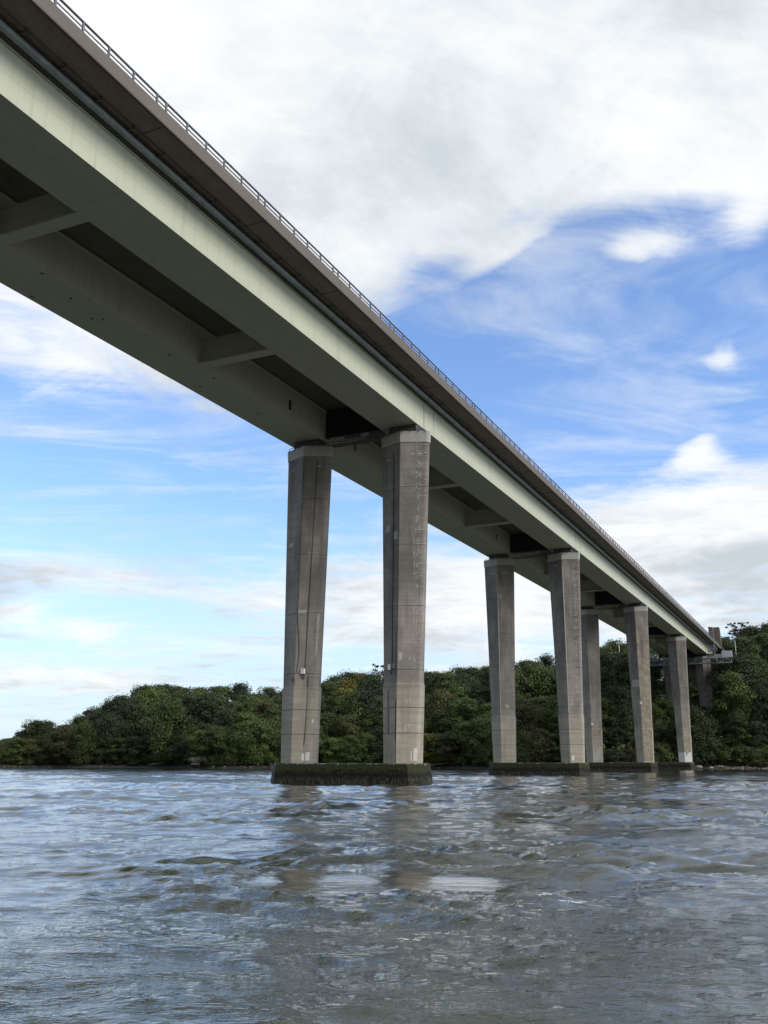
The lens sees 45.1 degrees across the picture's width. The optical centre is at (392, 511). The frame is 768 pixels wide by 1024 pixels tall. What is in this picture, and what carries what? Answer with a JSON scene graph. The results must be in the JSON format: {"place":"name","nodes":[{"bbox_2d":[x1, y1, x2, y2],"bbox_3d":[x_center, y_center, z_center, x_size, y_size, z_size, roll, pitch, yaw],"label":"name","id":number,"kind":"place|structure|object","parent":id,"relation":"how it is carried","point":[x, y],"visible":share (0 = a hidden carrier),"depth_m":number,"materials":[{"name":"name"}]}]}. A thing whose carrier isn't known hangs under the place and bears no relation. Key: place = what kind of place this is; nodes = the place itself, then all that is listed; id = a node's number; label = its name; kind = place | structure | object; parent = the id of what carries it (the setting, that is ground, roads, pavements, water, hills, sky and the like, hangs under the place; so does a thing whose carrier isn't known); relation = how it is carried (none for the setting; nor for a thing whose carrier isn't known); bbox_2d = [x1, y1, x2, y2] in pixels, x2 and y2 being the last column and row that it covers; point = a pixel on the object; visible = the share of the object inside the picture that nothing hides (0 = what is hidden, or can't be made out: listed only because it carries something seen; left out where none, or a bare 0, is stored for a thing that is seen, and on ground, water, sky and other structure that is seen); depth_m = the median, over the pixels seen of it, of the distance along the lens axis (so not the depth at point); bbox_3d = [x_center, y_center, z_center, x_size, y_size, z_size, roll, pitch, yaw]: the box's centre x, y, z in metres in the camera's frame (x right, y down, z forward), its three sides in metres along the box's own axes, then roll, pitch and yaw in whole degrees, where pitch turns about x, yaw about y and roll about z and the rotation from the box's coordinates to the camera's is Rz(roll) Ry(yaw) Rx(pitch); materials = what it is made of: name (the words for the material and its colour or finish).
{"place":"outdoors","nodes":[
{"label":"outdoors","id":0,"kind":"place"},
{"bbox_2d":[0,767,767,1023],"bbox_3d":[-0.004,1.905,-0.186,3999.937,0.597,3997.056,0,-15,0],"label":"river water","id":1,"kind":"structure","parent":0,"point":[236,896],"depth_m":13.17,"materials":[{"name":"liquid"}]},
{"bbox_2d":[0,0,725,785],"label":"road bridge","id":2,"kind":"structure","parent":1,"relation":"in","point":[140,224],"depth_m":75.62,"materials":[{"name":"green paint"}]},
{"bbox_2d":[649,627,731,665],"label":"inspection gantry","id":3,"kind":"object","parent":2,"relation":"hanging from","point":[724,654],"visible":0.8,"depth_m":281.18,"materials":[{"name":"grey metal"}]},
{"bbox_2d":[0,678,767,768],"bbox_3d":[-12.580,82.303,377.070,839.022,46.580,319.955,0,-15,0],"label":"hillside","id":4,"kind":"structure","parent":0,"point":[123,765],"depth_m":251.40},
{"bbox_2d":[1,737,32,764],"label":"broadleaf tree","id":5,"kind":"object","parent":4,"relation":"on","point":[16,746],"visible":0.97,"depth_m":254.00,"materials":[{"name":"green plant"}]},
{"bbox_2d":[14,738,45,764],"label":"broadleaf tree","id":6,"kind":"object","parent":4,"relation":"on","point":[30,744],"visible":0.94,"depth_m":256.70,"materials":[{"name":"green plant"}]},
{"bbox_2d":[13,718,54,754],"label":"broadleaf tree","id":7,"kind":"object","parent":4,"relation":"on","point":[32,729],"visible":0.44,"depth_m":267.06,"materials":[{"name":"green plant"}]},
{"bbox_2d":[30,732,61,764],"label":"broadleaf tree","id":8,"kind":"object","parent":4,"relation":"on","point":[44,738],"visible":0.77,"depth_m":257.88,"materials":[{"name":"green plant"}]},
{"bbox_2d":[42,723,91,764],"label":"broadleaf tree","id":9,"kind":"object","parent":4,"relation":"on","point":[61,742],"visible":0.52,"depth_m":257.87,"materials":[{"name":"green plant"}]},
{"bbox_2d":[61,719,102,765],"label":"broadleaf tree","id":10,"kind":"object","parent":4,"relation":"on","point":[84,727],"visible":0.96,"depth_m":254.83,"materials":[{"name":"green plant"}]},
{"bbox_2d":[90,734,112,763],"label":"broadleaf tree","id":11,"kind":"object","parent":4,"relation":"on","point":[99,758],"visible":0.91,"depth_m":254.52,"materials":[{"name":"green plant"}]},
{"bbox_2d":[85,710,133,761],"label":"broadleaf tree","id":12,"kind":"object","parent":4,"relation":"on","point":[116,721],"visible":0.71,"depth_m":258.19,"materials":[{"name":"green plant"}]},
{"bbox_2d":[86,694,148,746],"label":"broadleaf tree","id":13,"kind":"object","parent":4,"relation":"on","point":[121,706],"visible":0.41,"depth_m":269.57,"materials":[{"name":"green plant"}]},
{"bbox_2d":[105,737,131,764],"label":"broadleaf tree","id":14,"kind":"object","parent":4,"relation":"on","point":[117,758],"visible":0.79,"depth_m":253.66,"materials":[{"name":"green plant"}]},
{"bbox_2d":[116,735,150,765],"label":"broadleaf tree","id":15,"kind":"object","parent":4,"relation":"on","point":[131,756],"visible":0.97,"depth_m":252.08,"materials":[{"name":"green plant"}]},
{"bbox_2d":[137,733,153,764],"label":"broadleaf tree","id":16,"kind":"object","parent":4,"relation":"on","point":[146,760],"visible":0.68,"depth_m":253.60,"materials":[{"name":"green plant"}]},
{"bbox_2d":[127,685,171,713],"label":"broadleaf tree","id":17,"kind":"object","parent":4,"relation":"on","point":[149,696],"visible":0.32,"depth_m":283.59,"materials":[{"name":"green plant"}]},
{"bbox_2d":[147,737,176,765],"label":"broadleaf tree","id":18,"kind":"object","parent":4,"relation":"on","point":[160,760],"visible":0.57,"depth_m":251.39,"materials":[{"name":"green plant"}]},
{"bbox_2d":[136,696,197,764],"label":"broadleaf tree","id":19,"kind":"object","parent":4,"relation":"on","point":[169,712],"visible":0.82,"depth_m":253.04,"materials":[{"name":"green plant"}]},
{"bbox_2d":[163,733,197,765],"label":"broadleaf tree","id":20,"kind":"object","parent":4,"relation":"on","point":[182,744],"visible":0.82,"depth_m":248.00,"materials":[{"name":"green plant"}]},
{"bbox_2d":[170,716,201,758],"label":"broadleaf tree","id":21,"kind":"object","parent":4,"relation":"on","point":[190,722],"visible":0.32,"depth_m":255.71,"materials":[{"name":"green plant"}]},
{"bbox_2d":[178,693,196,717],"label":"broadleaf tree","id":22,"kind":"object","parent":4,"relation":"on","point":[188,700],"visible":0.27,"depth_m":269.59,"materials":[{"name":"green plant"}]},
{"bbox_2d":[185,730,220,764],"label":"broadleaf tree","id":23,"kind":"object","parent":4,"relation":"on","point":[193,740],"visible":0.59,"depth_m":242.41,"materials":[{"name":"green plant"}]},
{"bbox_2d":[180,689,236,742],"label":"broadleaf tree","id":24,"kind":"object","parent":4,"relation":"on","point":[209,702],"visible":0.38,"depth_m":264.05,"materials":[{"name":"green plant"}]},
{"bbox_2d":[194,724,239,765],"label":"broadleaf tree","id":25,"kind":"object","parent":4,"relation":"on","point":[213,734],"visible":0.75,"depth_m":239.40,"materials":[{"name":"green plant"}]},
{"bbox_2d":[189,755,248,766],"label":"rock ledge","id":26,"kind":"object","parent":4,"relation":"on","point":[195,761],"visible":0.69,"depth_m":239.20,"materials":[{"name":"grey stone"}]},
{"bbox_2d":[203,706,239,751],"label":"broadleaf tree","id":27,"kind":"object","parent":4,"relation":"on","point":[228,715],"visible":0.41,"depth_m":248.34,"materials":[{"name":"green plant"}]},
{"bbox_2d":[209,684,234,707],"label":"broadleaf tree","id":28,"kind":"object","parent":4,"relation":"on","point":[221,689],"visible":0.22,"depth_m":308.43,"materials":[{"name":"green plant"}]},
{"bbox_2d":[210,727,244,765],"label":"broadleaf tree","id":29,"kind":"object","parent":4,"relation":"on","point":[230,749],"visible":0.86,"depth_m":237.02,"materials":[{"name":"green plant"}]},
{"bbox_2d":[226,680,253,702],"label":"broadleaf tree","id":30,"kind":"object","parent":4,"relation":"on","point":[239,688],"visible":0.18,"depth_m":311.23,"materials":[{"name":"green plant"}]},
{"bbox_2d":[227,721,270,764],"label":"broadleaf tree","id":31,"kind":"object","parent":4,"relation":"on","point":[242,732],"visible":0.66,"depth_m":237.49,"materials":[{"name":"green plant"}]},
{"bbox_2d":[236,694,266,714],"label":"broadleaf tree","id":32,"kind":"object","parent":4,"relation":"on","point":[250,700],"visible":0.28,"depth_m":272.81,"materials":[{"name":"green plant"}]},
{"bbox_2d":[233,716,279,765],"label":"broadleaf tree","id":33,"kind":"object","parent":4,"relation":"on","point":[258,723],"visible":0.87,"depth_m":237.76,"materials":[{"name":"green plant"}]},
{"bbox_2d":[243,697,281,722],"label":"broadleaf tree","id":34,"kind":"object","parent":4,"relation":"on","point":[262,704],"visible":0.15,"depth_m":258.13,"materials":[{"name":"green plant"}]},
{"bbox_2d":[256,717,281,765],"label":"broadleaf tree","id":35,"kind":"object","parent":4,"relation":"on","point":[275,757],"visible":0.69,"depth_m":239.76,"materials":[{"name":"green plant"}]},
{"bbox_2d":[263,703,281,730],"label":"broadleaf tree","id":36,"kind":"object","parent":4,"relation":"on","point":[272,713],"visible":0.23,"depth_m":250.84,"materials":[{"name":"green plant"}]},
{"bbox_2d":[321,680,340,706],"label":"broadleaf tree","id":37,"kind":"object","parent":4,"relation":"on","point":[329,686],"visible":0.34,"depth_m":289.05,"materials":[{"name":"green plant"}]},
{"bbox_2d":[320,711,343,738],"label":"broadleaf tree","id":38,"kind":"object","parent":4,"relation":"on","point":[327,721],"visible":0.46,"depth_m":253.76,"materials":[{"name":"green plant"}]},
{"bbox_2d":[318,737,348,762],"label":"broadleaf tree","id":39,"kind":"object","parent":4,"relation":"on","point":[333,743],"visible":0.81,"depth_m":242.29,"materials":[{"name":"green plant"}]},
{"bbox_2d":[322,677,360,707],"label":"broadleaf tree","id":40,"kind":"object","parent":4,"relation":"on","point":[344,683],"visible":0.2,"depth_m":293.19,"materials":[{"name":"green plant"}]},
{"bbox_2d":[329,687,356,711],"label":"broadleaf tree","id":41,"kind":"object","parent":4,"relation":"on","point":[333,699],"visible":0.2,"depth_m":276.34,"materials":[{"name":"green plant"}]},
{"bbox_2d":[327,714,361,756],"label":"broadleaf tree","id":42,"kind":"object","parent":4,"relation":"on","point":[344,721],"visible":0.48,"depth_m":250.65,"materials":[{"name":"green plant"}]},
{"bbox_2d":[331,734,366,762],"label":"broadleaf tree","id":43,"kind":"object","parent":4,"relation":"on","point":[347,741],"visible":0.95,"depth_m":242.19,"materials":[{"name":"green plant"}]},
{"bbox_2d":[334,690,368,735],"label":"broadleaf tree","id":44,"kind":"object","parent":4,"relation":"on","point":[348,705],"visible":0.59,"depth_m":259.17,"materials":[{"name":"green plant"}]},
{"bbox_2d":[340,688,381,733],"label":"broadleaf tree","id":45,"kind":"object","parent":4,"relation":"on","point":[366,696],"visible":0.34,"depth_m":259.96,"materials":[{"name":"green plant"}]},
{"bbox_2d":[353,730,379,762],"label":"broadleaf tree","id":46,"kind":"object","parent":4,"relation":"on","point":[365,739],"visible":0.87,"depth_m":245.26,"materials":[{"name":"green plant"}]},
{"bbox_2d":[353,671,383,694],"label":"broadleaf tree","id":47,"kind":"object","parent":4,"relation":"on","point":[372,681],"visible":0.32,"depth_m":294.02,"materials":[{"name":"green plant"}]},
{"bbox_2d":[365,726,382,762],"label":"broadleaf tree","id":48,"kind":"object","parent":4,"relation":"on","point":[377,733],"visible":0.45,"depth_m":247.69,"materials":[{"name":"green plant"}]},
{"bbox_2d":[1,675,767,765],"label":"undergrowth","id":49,"kind":"object","parent":4,"relation":"on","point":[622,745],"visible":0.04,"depth_m":257.56,"materials":[{"name":"green plant"}]},
{"bbox_2d":[423,731,440,763],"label":"broadleaf tree","id":50,"kind":"object","parent":4,"relation":"on","point":[427,737],"visible":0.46,"depth_m":253.13,"materials":[{"name":"green plant"}]},
{"bbox_2d":[423,732,452,765],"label":"broadleaf tree","id":51,"kind":"object","parent":4,"relation":"on","point":[433,745],"visible":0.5,"depth_m":252.26,"materials":[{"name":"green plant"}]},
{"bbox_2d":[426,708,453,748],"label":"broadleaf tree","id":52,"kind":"object","parent":4,"relation":"on","point":[439,716],"visible":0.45,"depth_m":261.65,"materials":[{"name":"green plant"}]},
{"bbox_2d":[427,671,454,689],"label":"broadleaf tree","id":53,"kind":"object","parent":4,"relation":"on","point":[441,677],"visible":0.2,"depth_m":299.36,"materials":[{"name":"green plant"}]},
{"bbox_2d":[424,685,461,733],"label":"broadleaf tree","id":54,"kind":"object","parent":4,"relation":"on","point":[439,700],"visible":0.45,"depth_m":270.22,"materials":[{"name":"green plant"}]},
{"bbox_2d":[433,731,465,765],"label":"broadleaf tree","id":55,"kind":"object","parent":4,"relation":"on","point":[448,752],"visible":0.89,"depth_m":248.93,"materials":[{"name":"green plant"}]},
{"bbox_2d":[445,680,468,716],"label":"broadleaf tree","id":56,"kind":"object","parent":4,"relation":"on","point":[456,688],"visible":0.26,"depth_m":273.39,"materials":[{"name":"green plant"}]},
{"bbox_2d":[443,695,477,730],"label":"broadleaf tree","id":57,"kind":"object","parent":4,"relation":"on","point":[462,703],"visible":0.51,"depth_m":262.38,"materials":[{"name":"green plant"}]},
{"bbox_2d":[448,721,475,765],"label":"broadleaf tree","id":58,"kind":"object","parent":4,"relation":"on","point":[463,758],"visible":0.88,"depth_m":248.49,"materials":[{"name":"green plant"}]},
{"bbox_2d":[451,703,484,725],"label":"broadleaf tree","id":59,"kind":"object","parent":4,"relation":"on","point":[472,714],"visible":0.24,"depth_m":260.54,"materials":[{"name":"green plant"}]},
{"bbox_2d":[448,670,489,705],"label":"broadleaf tree","id":60,"kind":"object","parent":4,"relation":"on","point":[470,682],"visible":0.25,"depth_m":278.76,"materials":[{"name":"green plant"}]},
{"bbox_2d":[462,717,492,765],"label":"broadleaf tree","id":61,"kind":"object","parent":4,"relation":"on","point":[480,726],"visible":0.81,"depth_m":244.81,"materials":[{"name":"green plant"}]},
{"bbox_2d":[472,737,492,765],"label":"broadleaf tree","id":62,"kind":"object","parent":4,"relation":"on","point":[485,747],"visible":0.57,"depth_m":241.68,"materials":[{"name":"green plant"}]},
{"bbox_2d":[484,665,540,704],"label":"broadleaf tree","id":63,"kind":"object","parent":4,"relation":"on","point":[519,675],"visible":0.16,"depth_m":275.66,"materials":[{"name":"green plant"}]},
{"bbox_2d":[516,717,530,762],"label":"broadleaf tree","id":64,"kind":"object","parent":4,"relation":"on","point":[524,738],"visible":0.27,"depth_m":241.66,"materials":[{"name":"green plant"}]},
{"bbox_2d":[516,728,544,762],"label":"broadleaf tree","id":65,"kind":"object","parent":4,"relation":"on","point":[525,733],"visible":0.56,"depth_m":242.82,"materials":[{"name":"green plant"}]},
{"bbox_2d":[515,700,547,747],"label":"broadleaf tree","id":66,"kind":"object","parent":4,"relation":"on","point":[525,709],"visible":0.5,"depth_m":253.70,"materials":[{"name":"green plant"}]},
{"bbox_2d":[515,659,556,710],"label":"broadleaf tree","id":67,"kind":"object","parent":4,"relation":"on","point":[537,670],"visible":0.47,"depth_m":279.26,"materials":[{"name":"green plant"}]},
{"bbox_2d":[525,727,555,762],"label":"broadleaf tree","id":68,"kind":"object","parent":4,"relation":"on","point":[539,733],"visible":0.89,"depth_m":242.90,"materials":[{"name":"green plant"}]},
{"bbox_2d":[523,694,557,732],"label":"broadleaf tree","id":69,"kind":"object","parent":4,"relation":"on","point":[541,701],"visible":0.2,"depth_m":260.23,"materials":[{"name":"green plant"}]},
{"bbox_2d":[532,705,558,747],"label":"broadleaf tree","id":70,"kind":"object","parent":4,"relation":"on","point":[551,719],"visible":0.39,"depth_m":255.67,"materials":[{"name":"green plant"}]},
{"bbox_2d":[538,731,560,762],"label":"broadleaf tree","id":71,"kind":"object","parent":4,"relation":"on","point":[556,758],"visible":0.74,"depth_m":242.49,"materials":[{"name":"green plant"}]},
{"bbox_2d":[601,697,616,738],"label":"broadleaf tree","id":72,"kind":"object","parent":4,"relation":"on","point":[604,704],"visible":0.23,"depth_m":256.34,"materials":[{"name":"green plant"}]},
{"bbox_2d":[600,665,619,720],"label":"broadleaf tree","id":73,"kind":"object","parent":4,"relation":"on","point":[605,676],"visible":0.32,"depth_m":268.97,"materials":[{"name":"green plant"}]},
{"bbox_2d":[600,650,626,691],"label":"broadleaf tree","id":74,"kind":"object","parent":4,"relation":"on","point":[608,658],"visible":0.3,"depth_m":287.20,"materials":[{"name":"green plant"}]},
{"bbox_2d":[603,748,628,761],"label":"bush","id":75,"kind":"object","parent":4,"relation":"on","point":[617,755],"visible":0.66,"depth_m":236.19,"materials":[{"name":"green plant"}]},
{"bbox_2d":[601,683,633,733],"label":"broadleaf tree","id":76,"kind":"object","parent":4,"relation":"on","point":[620,696],"visible":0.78,"depth_m":258.68,"materials":[{"name":"green plant"}]},
{"bbox_2d":[602,726,634,748],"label":"bush","id":77,"kind":"object","parent":4,"relation":"on","point":[616,731],"visible":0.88,"depth_m":250.36,"materials":[{"name":"green plant"}]},
{"bbox_2d":[610,656,632,716],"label":"broadleaf tree","id":78,"kind":"object","parent":4,"relation":"on","point":[620,668],"visible":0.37,"depth_m":275.90,"materials":[{"name":"green plant"}]},
{"bbox_2d":[649,657,665,698],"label":"broadleaf tree","id":79,"kind":"object","parent":4,"relation":"on","point":[655,690],"visible":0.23,"depth_m":291.59,"materials":[{"name":"green plant"}]},
{"bbox_2d":[652,725,669,742],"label":"bush","id":80,"kind":"object","parent":4,"relation":"on","point":[658,730],"visible":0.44,"depth_m":259.18,"materials":[{"name":"green plant"}]},
{"bbox_2d":[651,696,674,717],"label":"bush","id":81,"kind":"object","parent":4,"relation":"on","point":[665,703],"visible":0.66,"depth_m":280.87,"materials":[{"name":"green plant"}]},
{"bbox_2d":[654,742,673,761],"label":"bush","id":82,"kind":"object","parent":4,"relation":"on","point":[659,751],"visible":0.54,"depth_m":245.75,"materials":[{"name":"green plant"}]},
{"bbox_2d":[659,704,721,763],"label":"broadleaf tree","id":83,"kind":"object","parent":4,"relation":"on","point":[697,716],"visible":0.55,"depth_m":251.78,"materials":[{"name":"green plant"}]},
{"bbox_2d":[660,627,722,678],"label":"bridge abutment","id":84,"kind":"object","parent":4,"relation":"on","point":[691,669],"visible":0.12,"depth_m":314.45,"materials":[{"name":"grey concrete"}]},
{"bbox_2d":[692,751,717,766],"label":"bush","id":85,"kind":"object","parent":4,"relation":"on","point":[709,757],"visible":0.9,"depth_m":249.04,"materials":[{"name":"green plant"}]},
{"bbox_2d":[718,744,750,766],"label":"bush","id":86,"kind":"object","parent":4,"relation":"on","point":[728,751],"visible":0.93,"depth_m":247.87,"materials":[{"name":"green plant"}]},
{"bbox_2d":[703,649,767,710],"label":"broadleaf tree","id":87,"kind":"object","parent":4,"relation":"on","point":[738,664],"visible":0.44,"depth_m":280.10,"materials":[{"name":"green plant"}]},
{"bbox_2d":[709,671,762,732],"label":"broadleaf tree","id":88,"kind":"object","parent":4,"relation":"on","point":[732,682],"visible":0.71,"depth_m":268.35,"materials":[{"name":"green plant"}]},
{"bbox_2d":[719,711,754,746],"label":"broadleaf tree","id":89,"kind":"object","parent":4,"relation":"on","point":[738,721],"visible":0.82,"depth_m":255.65,"materials":[{"name":"green plant"}]},
{"bbox_2d":[725,622,752,638],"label":"airy tree","id":90,"kind":"object","parent":4,"relation":"on","point":[734,630],"visible":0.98,"depth_m":317.11,"materials":[{"name":"green plant"}]},
{"bbox_2d":[719,635,765,682],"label":"broadleaf tree","id":91,"kind":"object","parent":4,"relation":"on","point":[739,641],"visible":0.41,"depth_m":301.73,"materials":[{"name":"green plant"}]},
{"bbox_2d":[720,692,765,726],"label":"broadleaf tree","id":92,"kind":"object","parent":4,"relation":"on","point":[739,707],"visible":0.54,"depth_m":267.41,"materials":[{"name":"green plant"}]},
{"bbox_2d":[728,744,764,766],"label":"bush","id":93,"kind":"object","parent":4,"relation":"on","point":[745,748],"visible":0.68,"depth_m":247.40,"materials":[{"name":"green plant"}]},
{"bbox_2d":[734,720,767,748],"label":"broadleaf tree","id":94,"kind":"object","parent":4,"relation":"on","point":[756,729],"visible":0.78,"depth_m":254.63,"materials":[{"name":"green plant"}]},
{"bbox_2d":[743,683,767,735],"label":"broadleaf tree","id":95,"kind":"object","parent":4,"relation":"on","point":[762,692],"visible":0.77,"depth_m":264.83,"materials":[{"name":"green plant"}]},
{"bbox_2d":[743,652,767,703],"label":"broadleaf tree","id":96,"kind":"object","parent":4,"relation":"on","point":[758,663],"visible":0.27,"depth_m":285.88,"materials":[{"name":"green plant"}]},
{"bbox_2d":[743,748,767,767],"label":"bush","id":97,"kind":"object","parent":4,"relation":"on","point":[764,763],"visible":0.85,"depth_m":246.19,"materials":[{"name":"green plant"}]},
{"bbox_2d":[744,630,767,673],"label":"broadleaf tree","id":98,"kind":"object","parent":4,"relation":"on","point":[760,639],"visible":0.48,"depth_m":305.59,"materials":[{"name":"green plant"}]},
{"bbox_2d":[0,0,767,739],"label":"sky","id":99,"kind":"structure","parent":0,"point":[561,205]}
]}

